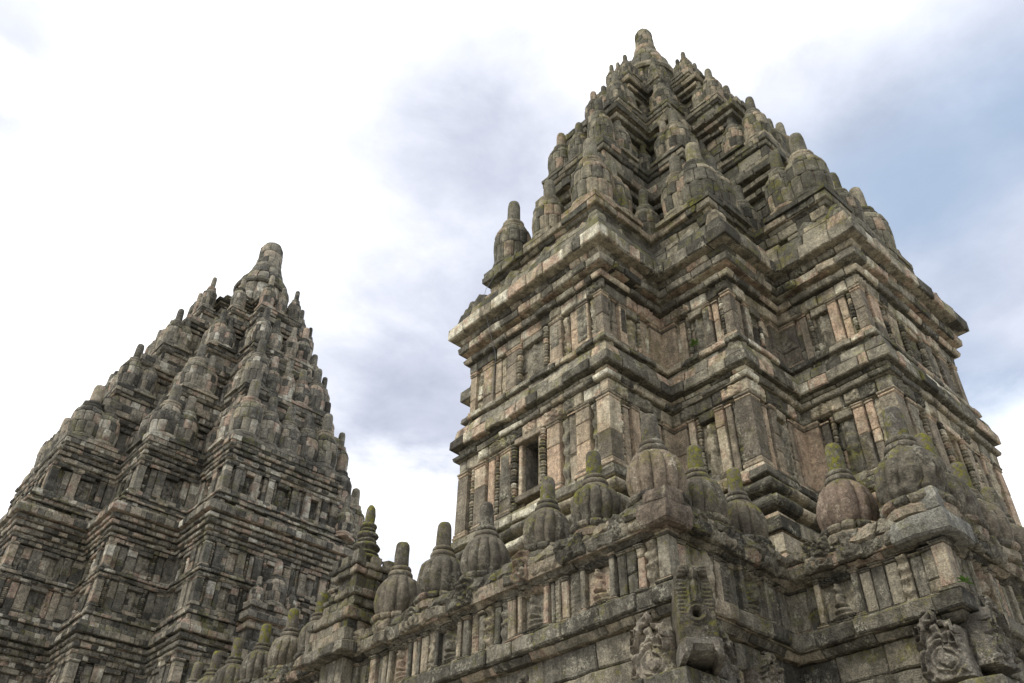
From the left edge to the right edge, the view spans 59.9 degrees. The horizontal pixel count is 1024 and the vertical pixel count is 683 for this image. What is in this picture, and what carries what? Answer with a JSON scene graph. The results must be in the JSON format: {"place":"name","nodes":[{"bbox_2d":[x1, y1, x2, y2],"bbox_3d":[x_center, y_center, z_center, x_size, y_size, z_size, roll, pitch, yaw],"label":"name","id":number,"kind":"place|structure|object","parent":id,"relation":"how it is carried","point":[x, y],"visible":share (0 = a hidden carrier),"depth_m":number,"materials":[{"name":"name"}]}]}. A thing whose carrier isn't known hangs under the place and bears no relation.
{"place":"outdoors","nodes":[
{"label":"outdoors","id":0,"kind":"place"},
{"bbox_2d":[0,242,364,682],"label":"temple tower","id":1,"kind":"structure","parent":0,"point":[183,500],"depth_m":42.85,"materials":[{"name":"stone"}]},
{"bbox_2d":[0,0,1023,580],"label":"sky","id":2,"kind":"structure","parent":0,"point":[151,151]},
{"bbox_3d":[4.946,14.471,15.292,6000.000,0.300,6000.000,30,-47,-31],"label":"ground","id":3,"kind":"structure","parent":0,"visible":0},
{"bbox_2d":[250,485,1023,682],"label":"balustrade","id":4,"kind":"object","parent":3,"relation":"on","point":[663,584],"visible":0.96,"depth_m":11.90,"materials":[{"name":"stone"}]},
{"bbox_2d":[186,662,202,682],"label":"finial","id":5,"kind":"object","parent":4,"relation":"on","point":[196,672],"visible":0.88,"depth_m":20.93,"materials":[{"name":"grey stone"}]},
{"bbox_2d":[196,651,221,682],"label":"finial","id":6,"kind":"object","parent":4,"relation":"on","point":[211,671],"visible":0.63,"depth_m":20.21,"materials":[{"name":"grey stone"}]},
{"bbox_2d":[213,638,243,682],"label":"finial","id":7,"kind":"object","parent":4,"relation":"on","point":[229,672],"visible":0.76,"depth_m":19.36,"materials":[{"name":"grey stone"}]},
{"bbox_2d":[237,624,271,682],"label":"finial","id":8,"kind":"object","parent":4,"relation":"on","point":[254,665],"visible":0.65,"depth_m":18.54,"materials":[{"name":"grey stone"}]},
{"bbox_2d":[263,608,298,673],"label":"finial","id":9,"kind":"object","parent":4,"relation":"on","point":[283,650],"visible":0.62,"depth_m":17.89,"materials":[{"name":"grey stone"}]},
{"bbox_2d":[294,592,328,660],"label":"finial","id":10,"kind":"object","parent":4,"relation":"on","point":[304,634],"visible":0.22,"depth_m":17.39,"materials":[{"name":"grey stone"}]},
{"bbox_2d":[295,505,393,682],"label":"turret","id":11,"kind":"object","parent":4,"relation":"on","point":[359,576],"visible":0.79,"depth_m":16.23,"materials":[{"name":"grey stone"}]},
{"bbox_2d":[370,541,417,631],"bbox_3d":[-2.023,4.428,16.016,0.915,1.732,0.917,24,-43,-28],"label":"finial","id":12,"kind":"object","parent":4,"relation":"on","point":[396,593],"visible":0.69,"depth_m":15.65,"materials":[{"name":"grey stone"}]},
{"bbox_2d":[413,522,461,609],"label":"finial","id":13,"kind":"object","parent":4,"relation":"on","point":[440,574],"visible":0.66,"depth_m":14.91,"materials":[{"name":"grey stone"}]},
{"bbox_2d":[459,502,510,584],"bbox_3d":[-0.424,3.392,14.612,0.866,1.638,0.866,-23,-44,26],"label":"finial","id":14,"kind":"object","parent":4,"relation":"on","point":[485,552],"visible":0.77,"depth_m":14.27,"materials":[{"name":"grey stone"}]},
{"bbox_2d":[522,476,569,557],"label":"finial","id":15,"kind":"object","parent":4,"relation":"on","point":[546,523],"visible":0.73,"depth_m":13.41,"materials":[{"name":"grey stone"}]},
{"bbox_2d":[569,450,622,535],"bbox_3d":[1.238,2.305,13.158,0.830,1.580,0.829,-26,-46,29],"label":"finial","id":16,"kind":"object","parent":4,"relation":"on","point":[596,499],"visible":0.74,"depth_m":12.80,"materials":[{"name":"grey stone"}]},
{"bbox_2d":[626,413,691,508],"bbox_3d":[2.004,1.754,12.536,0.899,1.699,0.894,-21,-43,24],"label":"finial","id":17,"kind":"object","parent":4,"relation":"on","point":[655,463],"visible":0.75,"depth_m":12.16,"materials":[{"name":"grey stone"}]},
{"bbox_2d":[685,445,731,525],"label":"finial","id":18,"kind":"object","parent":4,"relation":"on","point":[704,492],"visible":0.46,"depth_m":12.63,"materials":[{"name":"grey stone"}]},
{"bbox_2d":[726,468,771,544],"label":"finial","id":19,"kind":"object","parent":4,"relation":"on","point":[746,517],"visible":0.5,"depth_m":13.14,"materials":[{"name":"grey stone"}]},
{"bbox_2d":[816,443,879,545],"bbox_3d":[4.920,2.287,13.193,0.944,1.775,0.933,4,-39,-3],"label":"finial","id":20,"kind":"object","parent":4,"relation":"on","point":[846,502],"visible":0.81,"depth_m":12.79,"materials":[{"name":"grey stone"}]},
{"bbox_2d":[874,406,960,521],"bbox_3d":[5.618,1.770,12.649,1.034,1.960,1.036,-13,-41,19],"label":"finial","id":21,"kind":"object","parent":4,"relation":"on","point":[907,468],"visible":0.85,"depth_m":12.21,"materials":[{"name":"grey stone"}]},
{"bbox_2d":[914,433,989,540],"bbox_3d":[6.271,2.180,13.102,0.991,1.884,0.989,33,-48,-32],"label":"finial","id":22,"kind":"object","parent":4,"relation":"on","point":[962,492],"visible":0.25,"depth_m":12.60,"materials":[{"name":"grey stone"}]},
{"bbox_2d":[955,575,973,584],"bbox_3d":[5.590,2.909,10.919,0.252,0.112,0.184,11,-40,-12],"label":"fern","id":23,"kind":"object","parent":4,"relation":"on","point":[962,578],"visible":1,"depth_m":10.91,"materials":[{"name":"green plant"}]},
{"bbox_2d":[948,462,1021,564],"bbox_3d":[7.072,2.656,13.640,0.958,1.818,0.961,9,-40,-9],"label":"finial","id":24,"kind":"object","parent":4,"relation":"on","point":[994,517],"visible":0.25,"depth_m":13.15,"materials":[{"name":"grey stone"}]},
{"bbox_2d":[980,487,1023,564],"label":"finial","id":25,"kind":"object","parent":4,"relation":"on","point":[989,494],"visible":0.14,"depth_m":14.25,"materials":[{"name":"grey stone"}]},
{"bbox_2d":[448,26,1021,561],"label":"temple tower","id":26,"kind":"structure","parent":3,"relation":"on","point":[746,244],"depth_m":20.62,"materials":[{"name":"stone"}]},
{"bbox_2d":[483,271,497,390],"bbox_3d":[-0.469,-0.514,22.921,0.224,4.700,0.867,-20,-43,24],"label":"cable","id":27,"kind":"object","parent":26,"relation":"attached to","point":[490,333],"visible":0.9,"depth_m":22.43,"materials":[{"name":"metal"}]},
{"bbox_2d":[514,426,546,505],"bbox_3d":[0.737,2.869,19.421,1.130,1.594,0.880,30,-47,-31],"label":"window","id":28,"kind":"structure","parent":26,"relation":"in","point":[528,444],"depth_m":19.44,"materials":[{"name":"grey stone"}]},
{"bbox_2d":[688,338,699,346],"bbox_3d":[4.010,0.012,19.569,0.259,0.134,0.303,11,-40,-13],"label":"fern","id":29,"kind":"object","parent":26,"relation":"on","point":[693,342],"visible":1,"depth_m":19.55,"materials":[{"name":"green plant"}]},
{"bbox_2d":[940,420,965,466],"bbox_3d":[9.088,2.723,19.044,0.873,1.603,1.117,30,-47,-31],"label":"window","id":30,"kind":"structure","parent":26,"relation":"in","point":[953,436],"depth_m":19.16,"materials":[{"name":"grey stone"}]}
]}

